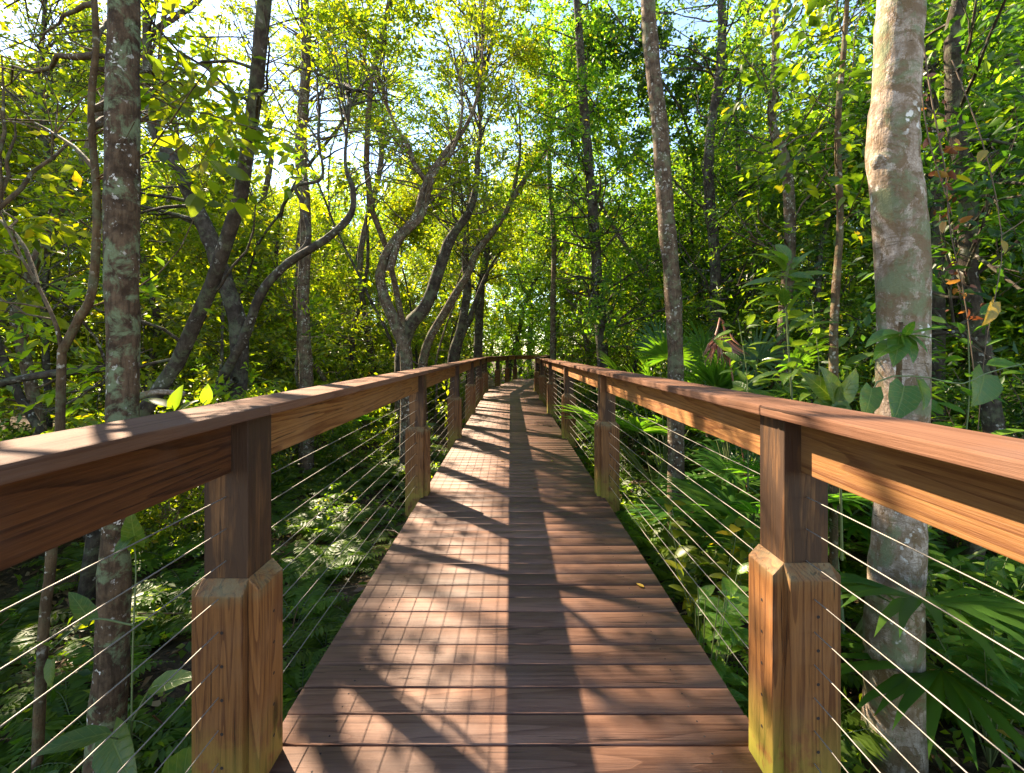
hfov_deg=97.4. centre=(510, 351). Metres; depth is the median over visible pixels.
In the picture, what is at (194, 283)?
woodland tree
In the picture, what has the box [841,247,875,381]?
woodland tree
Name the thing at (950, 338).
woodland tree
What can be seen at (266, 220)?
woodland tree
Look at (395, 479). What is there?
fern
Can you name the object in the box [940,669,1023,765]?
fern
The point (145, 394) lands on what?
fallen branch
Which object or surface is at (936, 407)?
broadleaf sapling
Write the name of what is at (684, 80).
woodland tree
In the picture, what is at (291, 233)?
woodland tree
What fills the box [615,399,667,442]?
shrub
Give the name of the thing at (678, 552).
plant
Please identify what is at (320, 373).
woodland tree
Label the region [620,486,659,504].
fern
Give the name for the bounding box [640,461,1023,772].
palmetto
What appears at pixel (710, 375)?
palmetto
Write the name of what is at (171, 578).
fern
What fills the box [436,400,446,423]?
shrub
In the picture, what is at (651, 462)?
fern
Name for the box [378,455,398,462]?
fern
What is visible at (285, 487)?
fern
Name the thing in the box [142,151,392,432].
woodland tree
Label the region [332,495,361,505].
fern
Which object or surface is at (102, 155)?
woodland tree
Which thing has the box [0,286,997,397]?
distant thicket
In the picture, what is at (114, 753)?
climbing vine
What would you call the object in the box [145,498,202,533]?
fern
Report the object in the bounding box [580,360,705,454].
palmetto
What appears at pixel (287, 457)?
fern
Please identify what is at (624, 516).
fern
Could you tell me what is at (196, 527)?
fern
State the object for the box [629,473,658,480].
fern
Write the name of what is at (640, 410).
shrub
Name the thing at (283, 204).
woodland tree
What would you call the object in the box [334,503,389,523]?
fern
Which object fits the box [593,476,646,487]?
fern
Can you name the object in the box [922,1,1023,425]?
woodland tree
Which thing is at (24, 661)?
shrub
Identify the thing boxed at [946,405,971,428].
shrub
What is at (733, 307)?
woodland tree
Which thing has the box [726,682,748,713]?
fern
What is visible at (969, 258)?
woodland tree
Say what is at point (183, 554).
fern
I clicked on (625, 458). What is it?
shrub
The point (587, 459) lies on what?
fern
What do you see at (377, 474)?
fern
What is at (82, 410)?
shrub
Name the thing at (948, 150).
dry vine
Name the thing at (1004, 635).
fern
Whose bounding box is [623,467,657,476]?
fern
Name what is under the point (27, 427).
shrub
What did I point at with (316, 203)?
woodland tree
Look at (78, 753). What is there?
fern
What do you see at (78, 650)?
fern
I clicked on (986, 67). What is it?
woodland tree
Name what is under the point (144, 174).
distant tree
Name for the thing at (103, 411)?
shrub
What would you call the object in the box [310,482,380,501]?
fern
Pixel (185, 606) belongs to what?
fern
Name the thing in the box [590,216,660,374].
woodland tree
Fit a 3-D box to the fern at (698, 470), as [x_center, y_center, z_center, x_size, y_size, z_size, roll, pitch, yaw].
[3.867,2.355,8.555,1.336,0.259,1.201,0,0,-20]
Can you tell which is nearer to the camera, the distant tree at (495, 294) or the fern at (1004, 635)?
the fern at (1004, 635)
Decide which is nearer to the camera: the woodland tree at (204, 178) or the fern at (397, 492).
the fern at (397, 492)
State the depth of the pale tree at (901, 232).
2.65 m
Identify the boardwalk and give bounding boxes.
[269,378,762,772]
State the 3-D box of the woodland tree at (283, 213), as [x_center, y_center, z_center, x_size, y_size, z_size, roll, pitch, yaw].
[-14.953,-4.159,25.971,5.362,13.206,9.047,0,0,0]
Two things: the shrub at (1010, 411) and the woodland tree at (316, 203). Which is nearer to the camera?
the shrub at (1010, 411)
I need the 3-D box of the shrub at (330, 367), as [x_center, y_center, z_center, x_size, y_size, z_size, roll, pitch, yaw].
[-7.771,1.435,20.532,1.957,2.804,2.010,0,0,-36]
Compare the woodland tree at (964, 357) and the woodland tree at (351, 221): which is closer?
the woodland tree at (964, 357)
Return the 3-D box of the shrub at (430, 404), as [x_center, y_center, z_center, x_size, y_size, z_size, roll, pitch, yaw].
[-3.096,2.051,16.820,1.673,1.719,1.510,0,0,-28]
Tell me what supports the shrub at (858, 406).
on the ground at (358, 578)
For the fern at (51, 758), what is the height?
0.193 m
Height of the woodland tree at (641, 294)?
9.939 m
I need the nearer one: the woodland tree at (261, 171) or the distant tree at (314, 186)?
the woodland tree at (261, 171)
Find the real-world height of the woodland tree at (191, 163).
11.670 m
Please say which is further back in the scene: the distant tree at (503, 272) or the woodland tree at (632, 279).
the distant tree at (503, 272)
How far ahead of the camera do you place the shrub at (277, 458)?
7.21 m
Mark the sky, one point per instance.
(703, 26)
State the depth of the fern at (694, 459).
9.82 m
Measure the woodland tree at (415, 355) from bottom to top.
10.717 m
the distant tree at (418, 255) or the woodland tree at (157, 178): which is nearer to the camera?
the woodland tree at (157, 178)
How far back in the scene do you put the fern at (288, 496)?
7.44 m
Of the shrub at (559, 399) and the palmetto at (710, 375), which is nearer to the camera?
the palmetto at (710, 375)
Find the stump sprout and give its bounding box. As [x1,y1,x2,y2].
[865,321,950,418]
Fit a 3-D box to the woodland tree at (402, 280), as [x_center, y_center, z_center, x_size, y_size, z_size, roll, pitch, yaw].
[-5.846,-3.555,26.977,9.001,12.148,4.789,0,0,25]
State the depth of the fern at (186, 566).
4.93 m
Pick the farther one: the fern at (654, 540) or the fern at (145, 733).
the fern at (654, 540)
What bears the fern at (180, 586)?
on the ground at (358, 578)
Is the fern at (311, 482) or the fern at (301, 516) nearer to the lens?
the fern at (301, 516)
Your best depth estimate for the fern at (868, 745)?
2.65 m
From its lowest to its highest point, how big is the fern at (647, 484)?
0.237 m
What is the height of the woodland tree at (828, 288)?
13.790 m
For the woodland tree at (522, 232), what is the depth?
20.92 m
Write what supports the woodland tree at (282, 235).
on the ground at (358, 578)
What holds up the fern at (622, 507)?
on the ground at (358, 578)
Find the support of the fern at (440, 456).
on the ground at (358, 578)
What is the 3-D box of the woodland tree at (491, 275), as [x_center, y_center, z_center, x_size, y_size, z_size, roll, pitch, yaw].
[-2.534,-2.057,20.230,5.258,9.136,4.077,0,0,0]
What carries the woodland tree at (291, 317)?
on the ground at (358, 578)
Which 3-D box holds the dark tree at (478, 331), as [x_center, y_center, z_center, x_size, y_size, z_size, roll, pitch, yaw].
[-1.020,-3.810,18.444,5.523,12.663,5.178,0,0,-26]
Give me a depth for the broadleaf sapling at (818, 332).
4.13 m
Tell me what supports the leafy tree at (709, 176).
on the ground at (358, 578)
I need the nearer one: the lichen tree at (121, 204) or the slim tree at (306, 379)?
the lichen tree at (121, 204)
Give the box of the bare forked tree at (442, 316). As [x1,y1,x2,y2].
[396,16,563,422]
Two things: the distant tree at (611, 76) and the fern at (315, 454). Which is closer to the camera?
the fern at (315, 454)
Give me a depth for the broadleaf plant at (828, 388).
2.10 m
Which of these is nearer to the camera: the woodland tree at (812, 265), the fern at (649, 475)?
the fern at (649, 475)
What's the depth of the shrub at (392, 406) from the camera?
14.77 m
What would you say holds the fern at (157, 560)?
on the ground at (358, 578)
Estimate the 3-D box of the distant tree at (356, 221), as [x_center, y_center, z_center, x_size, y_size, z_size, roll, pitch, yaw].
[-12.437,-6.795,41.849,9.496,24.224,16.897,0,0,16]
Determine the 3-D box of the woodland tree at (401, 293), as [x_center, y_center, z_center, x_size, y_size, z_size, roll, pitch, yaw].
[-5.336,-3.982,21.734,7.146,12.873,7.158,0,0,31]
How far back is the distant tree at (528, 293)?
33.06 m
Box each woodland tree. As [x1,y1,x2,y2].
[0,0,172,429]
[0,0,187,412]
[0,0,297,435]
[0,0,335,603]
[0,1,219,405]
[0,3,211,542]
[0,33,288,427]
[0,48,143,410]
[0,74,143,421]
[0,83,212,418]
[50,51,163,382]
[86,100,310,367]
[86,189,310,508]
[87,94,363,399]
[103,101,222,408]
[140,149,360,428]
[141,151,447,384]
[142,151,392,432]
[143,75,295,377]
[145,233,390,460]
[146,149,209,258]
[148,95,372,386]
[175,92,392,451]
[187,19,425,385]
[194,102,364,392]
[199,121,381,376]
[204,208,297,362]
[210,0,414,375]
[211,181,312,358]
[251,162,285,315]
[254,181,283,261]
[254,183,339,369]
[264,167,449,369]
[272,110,414,384]
[273,106,387,378]
[278,0,497,433]
[278,213,360,292]
[282,161,365,384]
[298,200,408,380]
[311,142,388,373]
[312,197,373,368]
[317,144,472,373]
[317,214,395,314]
[327,167,460,415]
[329,193,432,372]
[349,196,473,365]
[360,177,462,399]
[373,102,529,422]
[374,208,490,368]
[413,205,512,401]
[418,136,562,365]
[492,0,794,438]
[526,193,642,370]
[534,141,646,409]
[541,197,638,400]
[557,105,769,416]
[569,0,807,376]
[578,219,657,373]
[583,257,665,374]
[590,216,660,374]
[609,220,696,356]
[626,175,757,387]
[638,58,851,376]
[641,113,743,377]
[648,0,874,417]
[655,44,1023,426]
[670,147,825,372]
[686,119,870,396]
[694,0,1023,589]
[703,56,875,396]
[720,12,875,399]
[724,115,1023,420]
[761,0,1023,362]
[799,93,923,384]
[803,0,1023,402]
[818,272,873,377]
[821,202,1023,375]
[829,0,1023,426]
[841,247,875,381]
[843,212,1022,385]
[921,0,1023,390]
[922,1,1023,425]
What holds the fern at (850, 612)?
on the ground at (358, 578)
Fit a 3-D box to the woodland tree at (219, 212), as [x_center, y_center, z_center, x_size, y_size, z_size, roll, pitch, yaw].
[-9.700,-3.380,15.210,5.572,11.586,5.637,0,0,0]
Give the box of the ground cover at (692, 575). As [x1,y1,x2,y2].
[0,407,1023,772]
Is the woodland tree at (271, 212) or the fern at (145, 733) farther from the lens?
the woodland tree at (271, 212)
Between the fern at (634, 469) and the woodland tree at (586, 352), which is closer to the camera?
the fern at (634, 469)
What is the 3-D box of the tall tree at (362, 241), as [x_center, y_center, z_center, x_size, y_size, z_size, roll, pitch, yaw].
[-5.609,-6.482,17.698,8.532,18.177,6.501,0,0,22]
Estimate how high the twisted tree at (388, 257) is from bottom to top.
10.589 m
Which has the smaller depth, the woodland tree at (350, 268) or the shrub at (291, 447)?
the shrub at (291, 447)
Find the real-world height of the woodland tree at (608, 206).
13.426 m
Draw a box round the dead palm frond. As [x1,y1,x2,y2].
[702,318,748,491]
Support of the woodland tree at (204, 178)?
on the ground at (358, 578)
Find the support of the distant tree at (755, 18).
on the ground at (358, 578)
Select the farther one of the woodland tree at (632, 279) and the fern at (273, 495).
the woodland tree at (632, 279)
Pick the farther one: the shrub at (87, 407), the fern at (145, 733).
the shrub at (87, 407)
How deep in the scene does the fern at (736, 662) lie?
3.45 m
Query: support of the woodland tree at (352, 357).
on the ground at (358, 578)
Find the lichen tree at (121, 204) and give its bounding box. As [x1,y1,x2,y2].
[82,0,140,772]
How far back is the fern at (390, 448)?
10.62 m
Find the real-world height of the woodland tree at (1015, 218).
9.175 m
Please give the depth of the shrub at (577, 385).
20.88 m
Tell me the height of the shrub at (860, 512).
1.806 m
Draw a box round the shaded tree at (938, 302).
[786,0,1023,422]
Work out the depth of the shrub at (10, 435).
5.27 m
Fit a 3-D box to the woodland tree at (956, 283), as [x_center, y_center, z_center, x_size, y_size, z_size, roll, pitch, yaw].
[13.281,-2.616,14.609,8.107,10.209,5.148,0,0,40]
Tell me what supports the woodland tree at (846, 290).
on the ground at (358, 578)
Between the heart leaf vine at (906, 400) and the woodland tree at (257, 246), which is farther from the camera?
the woodland tree at (257, 246)
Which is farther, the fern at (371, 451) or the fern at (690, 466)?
the fern at (371, 451)
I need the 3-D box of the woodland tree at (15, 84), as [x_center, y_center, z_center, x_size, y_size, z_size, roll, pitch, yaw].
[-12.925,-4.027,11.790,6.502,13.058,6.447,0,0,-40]
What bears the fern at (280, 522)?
on the ground at (358, 578)
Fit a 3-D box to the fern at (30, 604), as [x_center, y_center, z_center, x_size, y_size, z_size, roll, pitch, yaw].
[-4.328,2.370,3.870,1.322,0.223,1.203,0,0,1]
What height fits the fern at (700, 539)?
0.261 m
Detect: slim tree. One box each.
[0,0,189,429]
[210,0,448,474]
[473,27,614,421]
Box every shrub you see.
[0,397,24,437]
[0,399,72,438]
[0,427,61,545]
[0,600,35,671]
[42,386,104,429]
[53,386,104,429]
[66,405,140,511]
[78,484,203,579]
[154,358,288,485]
[173,448,301,513]
[256,383,293,455]
[295,419,386,470]
[325,358,344,381]
[348,404,394,445]
[366,402,394,425]
[372,404,432,453]
[427,381,446,410]
[427,386,443,418]
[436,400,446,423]
[444,388,464,405]
[557,391,576,411]
[573,378,589,398]
[573,382,597,411]
[574,388,596,412]
[576,411,595,442]
[579,429,593,454]
[615,361,643,415]
[615,398,667,453]
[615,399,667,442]
[615,413,654,479]
[734,362,814,400]
[828,425,980,538]
[839,376,860,409]
[849,385,951,414]
[931,365,1023,553]
[946,399,1023,434]
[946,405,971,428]
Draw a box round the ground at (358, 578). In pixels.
[0,354,1023,772]
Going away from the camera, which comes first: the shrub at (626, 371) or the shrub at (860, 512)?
the shrub at (860, 512)
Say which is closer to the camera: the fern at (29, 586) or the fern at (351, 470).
the fern at (29, 586)
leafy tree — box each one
[484,0,696,417]
[588,0,871,467]
[650,0,928,389]
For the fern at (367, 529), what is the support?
on the ground at (358, 578)
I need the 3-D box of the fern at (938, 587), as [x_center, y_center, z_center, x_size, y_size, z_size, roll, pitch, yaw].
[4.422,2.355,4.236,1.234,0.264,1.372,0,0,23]
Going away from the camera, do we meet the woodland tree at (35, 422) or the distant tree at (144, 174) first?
the woodland tree at (35, 422)
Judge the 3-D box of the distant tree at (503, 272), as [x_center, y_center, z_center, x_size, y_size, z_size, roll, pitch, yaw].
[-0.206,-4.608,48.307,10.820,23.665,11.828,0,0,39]
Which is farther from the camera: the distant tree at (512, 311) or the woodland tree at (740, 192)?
the distant tree at (512, 311)
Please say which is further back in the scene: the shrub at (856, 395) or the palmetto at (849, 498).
the shrub at (856, 395)
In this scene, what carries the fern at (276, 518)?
on the ground at (358, 578)
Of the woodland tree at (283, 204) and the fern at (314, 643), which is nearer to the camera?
the fern at (314, 643)
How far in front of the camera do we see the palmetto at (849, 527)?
5.13 m
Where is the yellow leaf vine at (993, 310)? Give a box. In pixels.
[951,60,1023,428]
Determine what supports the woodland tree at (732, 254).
on the ground at (358, 578)
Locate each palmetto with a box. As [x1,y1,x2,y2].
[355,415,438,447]
[555,404,759,500]
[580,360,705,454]
[597,317,725,482]
[622,476,872,558]
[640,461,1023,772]
[650,435,865,544]
[683,316,828,492]
[685,450,952,552]
[828,501,1023,622]
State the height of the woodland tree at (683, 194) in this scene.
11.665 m
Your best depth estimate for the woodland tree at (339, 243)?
28.61 m
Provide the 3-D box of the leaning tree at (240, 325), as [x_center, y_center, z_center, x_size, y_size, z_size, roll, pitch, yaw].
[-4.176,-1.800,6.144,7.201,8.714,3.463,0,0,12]
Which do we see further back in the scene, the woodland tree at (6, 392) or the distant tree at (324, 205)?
the distant tree at (324, 205)
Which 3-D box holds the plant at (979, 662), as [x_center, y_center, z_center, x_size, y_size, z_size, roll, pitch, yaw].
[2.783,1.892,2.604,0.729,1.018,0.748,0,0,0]
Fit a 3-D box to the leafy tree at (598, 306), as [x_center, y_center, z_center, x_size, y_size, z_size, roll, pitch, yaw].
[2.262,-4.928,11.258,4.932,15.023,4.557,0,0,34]
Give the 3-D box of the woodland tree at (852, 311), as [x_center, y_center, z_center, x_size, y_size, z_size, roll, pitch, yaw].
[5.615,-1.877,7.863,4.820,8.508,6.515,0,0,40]
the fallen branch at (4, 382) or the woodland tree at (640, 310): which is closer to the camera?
the fallen branch at (4, 382)
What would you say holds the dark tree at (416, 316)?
on the ground at (358, 578)
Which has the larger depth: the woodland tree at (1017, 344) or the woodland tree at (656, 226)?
the woodland tree at (656, 226)
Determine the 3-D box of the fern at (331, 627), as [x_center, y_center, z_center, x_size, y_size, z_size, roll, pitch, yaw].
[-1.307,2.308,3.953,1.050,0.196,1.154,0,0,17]
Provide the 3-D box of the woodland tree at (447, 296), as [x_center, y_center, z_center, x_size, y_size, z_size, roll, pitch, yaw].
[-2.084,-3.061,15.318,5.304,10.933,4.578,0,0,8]
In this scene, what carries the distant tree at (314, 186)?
on the ground at (358, 578)
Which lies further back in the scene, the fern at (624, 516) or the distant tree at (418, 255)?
the distant tree at (418, 255)
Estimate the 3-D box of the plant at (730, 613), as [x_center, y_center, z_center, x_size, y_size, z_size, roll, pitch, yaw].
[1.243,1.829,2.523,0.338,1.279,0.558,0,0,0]
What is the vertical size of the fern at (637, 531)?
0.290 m
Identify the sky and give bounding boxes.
[0,0,971,353]
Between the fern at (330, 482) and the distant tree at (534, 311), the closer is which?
the fern at (330, 482)
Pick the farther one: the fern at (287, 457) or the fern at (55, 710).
the fern at (287, 457)
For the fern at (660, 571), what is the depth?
4.78 m
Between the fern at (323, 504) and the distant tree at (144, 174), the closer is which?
the fern at (323, 504)
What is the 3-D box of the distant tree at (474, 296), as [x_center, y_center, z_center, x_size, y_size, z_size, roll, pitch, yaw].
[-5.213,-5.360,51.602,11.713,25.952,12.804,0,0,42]
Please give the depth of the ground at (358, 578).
4.54 m
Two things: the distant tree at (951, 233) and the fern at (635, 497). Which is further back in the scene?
the distant tree at (951, 233)
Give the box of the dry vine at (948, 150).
[921,44,985,370]
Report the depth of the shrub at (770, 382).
10.06 m
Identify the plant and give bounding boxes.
[143,384,212,410]
[660,497,759,658]
[695,562,748,706]
[801,365,858,560]
[925,571,1023,767]
[926,528,1023,677]
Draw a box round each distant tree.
[81,108,282,259]
[276,151,372,257]
[277,188,349,250]
[310,189,376,338]
[334,154,419,344]
[347,204,411,314]
[382,162,500,356]
[391,200,478,296]
[394,215,503,377]
[398,207,522,388]
[417,201,503,338]
[466,179,566,374]
[474,159,581,378]
[476,222,560,374]
[483,165,602,379]
[485,0,730,303]
[490,233,547,371]
[494,179,587,383]
[502,172,629,361]
[517,206,585,354]
[536,160,636,366]
[690,0,853,344]
[847,5,1023,362]
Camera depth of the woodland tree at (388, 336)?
12.64 m
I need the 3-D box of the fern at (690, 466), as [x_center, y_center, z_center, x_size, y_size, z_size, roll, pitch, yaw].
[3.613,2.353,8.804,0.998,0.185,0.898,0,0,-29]
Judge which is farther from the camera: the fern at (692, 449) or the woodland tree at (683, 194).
the woodland tree at (683, 194)
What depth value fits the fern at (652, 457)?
9.66 m
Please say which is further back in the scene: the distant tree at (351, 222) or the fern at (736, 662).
the distant tree at (351, 222)
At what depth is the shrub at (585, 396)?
16.29 m
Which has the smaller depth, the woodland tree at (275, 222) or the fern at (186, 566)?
the fern at (186, 566)
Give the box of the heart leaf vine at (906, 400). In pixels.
[859,363,1023,417]
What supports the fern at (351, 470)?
on the ground at (358, 578)
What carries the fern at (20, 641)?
on the ground at (358, 578)
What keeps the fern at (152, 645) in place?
on the ground at (358, 578)
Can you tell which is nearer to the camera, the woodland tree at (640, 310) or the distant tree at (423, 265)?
the woodland tree at (640, 310)
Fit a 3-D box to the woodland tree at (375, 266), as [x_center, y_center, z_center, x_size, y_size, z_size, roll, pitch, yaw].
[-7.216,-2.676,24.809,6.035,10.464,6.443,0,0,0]
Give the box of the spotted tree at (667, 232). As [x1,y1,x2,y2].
[641,0,685,540]
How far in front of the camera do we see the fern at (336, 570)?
4.87 m
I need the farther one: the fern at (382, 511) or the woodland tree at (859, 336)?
the woodland tree at (859, 336)
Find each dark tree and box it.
[366,47,551,398]
[371,0,551,452]
[416,111,550,384]
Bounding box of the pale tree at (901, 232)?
[860,0,931,772]
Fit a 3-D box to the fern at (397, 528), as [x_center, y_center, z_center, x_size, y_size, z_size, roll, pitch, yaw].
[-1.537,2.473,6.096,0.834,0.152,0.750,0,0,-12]
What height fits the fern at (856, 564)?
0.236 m
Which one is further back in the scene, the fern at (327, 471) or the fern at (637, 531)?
the fern at (327, 471)
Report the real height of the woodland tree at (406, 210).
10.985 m
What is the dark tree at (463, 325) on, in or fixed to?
on the ground at (358, 578)
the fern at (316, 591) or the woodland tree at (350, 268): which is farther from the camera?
the woodland tree at (350, 268)
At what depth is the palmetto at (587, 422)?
7.04 m
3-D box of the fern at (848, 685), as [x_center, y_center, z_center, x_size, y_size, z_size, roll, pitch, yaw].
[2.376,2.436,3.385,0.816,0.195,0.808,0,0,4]
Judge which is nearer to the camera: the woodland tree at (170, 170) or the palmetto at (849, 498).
the palmetto at (849, 498)
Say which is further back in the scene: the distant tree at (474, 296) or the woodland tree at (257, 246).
the distant tree at (474, 296)
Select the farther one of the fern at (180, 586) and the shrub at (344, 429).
the shrub at (344, 429)
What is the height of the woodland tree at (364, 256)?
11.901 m
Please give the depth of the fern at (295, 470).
8.61 m
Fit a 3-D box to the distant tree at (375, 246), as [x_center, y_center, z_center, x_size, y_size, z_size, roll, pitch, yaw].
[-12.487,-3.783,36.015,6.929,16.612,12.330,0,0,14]
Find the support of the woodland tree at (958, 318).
on the ground at (358, 578)
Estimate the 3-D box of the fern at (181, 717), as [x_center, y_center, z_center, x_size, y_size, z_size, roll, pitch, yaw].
[-1.836,2.394,2.985,1.054,0.194,1.158,0,0,7]
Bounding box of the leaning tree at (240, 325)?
[0,0,469,399]
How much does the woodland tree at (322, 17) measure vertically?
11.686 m
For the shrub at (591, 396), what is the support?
on the ground at (358, 578)
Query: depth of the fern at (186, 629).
3.64 m
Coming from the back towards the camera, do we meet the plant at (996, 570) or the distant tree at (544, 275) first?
the distant tree at (544, 275)
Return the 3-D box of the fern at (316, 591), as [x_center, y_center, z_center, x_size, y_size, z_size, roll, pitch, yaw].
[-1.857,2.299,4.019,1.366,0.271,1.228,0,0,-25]
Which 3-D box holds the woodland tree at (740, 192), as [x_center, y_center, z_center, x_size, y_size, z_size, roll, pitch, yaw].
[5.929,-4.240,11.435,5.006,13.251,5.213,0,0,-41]
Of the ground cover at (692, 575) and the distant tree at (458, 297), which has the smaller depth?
the ground cover at (692, 575)
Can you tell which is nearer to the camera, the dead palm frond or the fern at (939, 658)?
the fern at (939, 658)
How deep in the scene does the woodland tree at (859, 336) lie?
21.20 m
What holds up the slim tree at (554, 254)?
on the ground at (358, 578)
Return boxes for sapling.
[0,0,308,769]
[710,296,779,489]
[720,0,1005,569]
[741,244,838,399]
[765,274,873,400]
[931,301,1023,434]
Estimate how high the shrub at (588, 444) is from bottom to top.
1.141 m
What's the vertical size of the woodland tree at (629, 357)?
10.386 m
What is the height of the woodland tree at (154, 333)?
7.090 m
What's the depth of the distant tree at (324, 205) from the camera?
40.19 m
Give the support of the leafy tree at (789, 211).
on the ground at (358, 578)
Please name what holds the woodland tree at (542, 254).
on the ground at (358, 578)
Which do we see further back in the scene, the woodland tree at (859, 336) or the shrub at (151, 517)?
the woodland tree at (859, 336)
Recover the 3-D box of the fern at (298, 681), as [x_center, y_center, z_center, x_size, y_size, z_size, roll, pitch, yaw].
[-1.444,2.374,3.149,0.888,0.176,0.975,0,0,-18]
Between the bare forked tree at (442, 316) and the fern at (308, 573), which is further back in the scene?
the bare forked tree at (442, 316)
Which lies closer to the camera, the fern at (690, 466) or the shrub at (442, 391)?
the fern at (690, 466)
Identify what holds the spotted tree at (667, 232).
on the ground at (358, 578)
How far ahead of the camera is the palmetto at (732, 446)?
6.79 m
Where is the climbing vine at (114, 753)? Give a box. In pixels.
[34,514,191,772]
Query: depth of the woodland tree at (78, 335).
9.76 m
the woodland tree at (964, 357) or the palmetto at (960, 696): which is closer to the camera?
the palmetto at (960, 696)
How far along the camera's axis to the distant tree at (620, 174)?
32.42 m
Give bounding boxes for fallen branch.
[0,365,104,387]
[140,389,185,399]
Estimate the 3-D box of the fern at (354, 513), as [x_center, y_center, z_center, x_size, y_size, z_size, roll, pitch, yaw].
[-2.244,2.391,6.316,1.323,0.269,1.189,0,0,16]
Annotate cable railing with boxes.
[0,355,583,772]
[534,355,1023,772]
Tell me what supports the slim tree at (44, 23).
on the ground at (358, 578)
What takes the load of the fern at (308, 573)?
on the ground at (358, 578)
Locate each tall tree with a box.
[0,0,292,409]
[140,0,361,385]
[246,0,473,412]
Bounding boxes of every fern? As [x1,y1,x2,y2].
[0,573,78,605]
[0,591,72,652]
[0,607,93,661]
[0,628,75,666]
[0,650,67,695]
[0,658,182,770]
[0,687,167,772]
[0,724,85,772]
[1,542,152,589]
[4,631,156,701]
[58,693,190,772]
[69,708,191,772]
[77,580,200,653]
[130,611,191,656]
[131,527,203,578]
[132,561,203,612]
[132,576,189,616]
[136,665,300,768]
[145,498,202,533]
[149,514,203,532]
[160,602,304,645]
[167,541,202,568]
[167,557,202,586]
[170,602,191,610]
[196,546,290,569]
[271,450,315,462]
[271,468,304,482]
[271,472,314,498]
[271,492,279,501]
[271,492,301,510]
[271,499,338,521]
[271,507,293,525]
[271,515,299,533]
[272,461,317,474]
[272,497,317,511]
[272,508,357,543]
[272,539,336,574]
[276,554,366,587]
[283,538,384,589]
[283,562,340,611]
[283,577,355,660]
[283,609,345,669]
[283,646,328,719]
[291,476,349,493]
[291,590,362,655]
[295,458,371,484]
[297,506,374,541]
[303,522,399,559]
[304,477,355,496]
[305,468,341,481]
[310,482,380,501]
[314,448,331,456]
[318,541,390,572]
[324,468,374,483]
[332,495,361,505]
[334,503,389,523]
[341,477,393,492]
[343,475,390,491]
[357,463,404,483]
[358,449,391,457]
[361,455,397,463]
[363,460,398,467]
[363,506,406,531]
[366,465,434,491]
[371,525,403,544]
[374,444,397,454]
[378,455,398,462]
[378,491,404,503]
[389,445,445,457]
[392,487,404,498]
[430,452,447,461]
[575,451,593,463]
[586,465,625,476]
[588,461,645,479]
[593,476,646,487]
[615,501,689,532]
[618,518,668,547]
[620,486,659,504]
[620,490,652,512]
[622,515,717,580]
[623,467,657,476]
[627,452,655,465]
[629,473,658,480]
[631,454,667,470]
[637,541,733,606]
[639,482,666,499]
[660,573,748,617]
[661,444,704,453]
[665,517,749,562]
[685,463,711,473]
[685,467,716,474]
[686,456,705,465]
[719,552,748,574]
[726,649,849,711]
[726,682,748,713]
[736,670,893,772]
[839,560,862,599]
[841,582,933,636]
[841,637,1013,763]
[841,671,862,715]
[846,559,931,595]
[926,647,1019,674]
[930,569,1013,626]
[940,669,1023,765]
[1001,633,1023,657]
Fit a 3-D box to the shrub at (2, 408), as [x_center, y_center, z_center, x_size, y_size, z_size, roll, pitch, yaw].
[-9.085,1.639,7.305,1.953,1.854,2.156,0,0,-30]
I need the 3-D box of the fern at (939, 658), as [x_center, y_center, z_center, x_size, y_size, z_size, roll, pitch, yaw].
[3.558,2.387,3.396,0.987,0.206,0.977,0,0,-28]
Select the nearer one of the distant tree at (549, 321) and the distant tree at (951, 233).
the distant tree at (951, 233)
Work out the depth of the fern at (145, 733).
2.73 m
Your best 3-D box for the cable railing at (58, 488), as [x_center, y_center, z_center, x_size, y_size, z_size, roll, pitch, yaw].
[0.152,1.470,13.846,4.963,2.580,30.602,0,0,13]
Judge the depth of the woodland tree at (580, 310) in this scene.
20.64 m
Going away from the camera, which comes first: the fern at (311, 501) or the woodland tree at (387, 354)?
the fern at (311, 501)
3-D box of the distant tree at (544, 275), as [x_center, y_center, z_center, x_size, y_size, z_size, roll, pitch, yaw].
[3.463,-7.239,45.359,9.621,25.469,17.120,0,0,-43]
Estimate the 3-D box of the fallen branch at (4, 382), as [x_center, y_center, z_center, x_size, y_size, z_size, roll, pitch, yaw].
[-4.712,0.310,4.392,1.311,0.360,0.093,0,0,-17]
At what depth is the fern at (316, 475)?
8.65 m
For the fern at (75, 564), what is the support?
on the ground at (358, 578)
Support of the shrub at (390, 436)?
on the ground at (358, 578)
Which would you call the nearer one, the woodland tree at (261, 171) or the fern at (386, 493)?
the fern at (386, 493)
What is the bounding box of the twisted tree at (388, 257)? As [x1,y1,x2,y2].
[269,0,539,468]
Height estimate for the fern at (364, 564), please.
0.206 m
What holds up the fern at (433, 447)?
on the ground at (358, 578)
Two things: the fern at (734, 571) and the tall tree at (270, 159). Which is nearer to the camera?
the fern at (734, 571)
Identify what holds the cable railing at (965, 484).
attached to the boardwalk
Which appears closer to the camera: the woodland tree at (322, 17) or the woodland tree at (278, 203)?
the woodland tree at (322, 17)
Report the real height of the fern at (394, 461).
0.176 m
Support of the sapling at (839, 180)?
on the ground at (358, 578)
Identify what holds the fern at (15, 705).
on the ground at (358, 578)
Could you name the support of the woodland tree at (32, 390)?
on the ground at (358, 578)
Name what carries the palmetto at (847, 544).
on the ground at (358, 578)

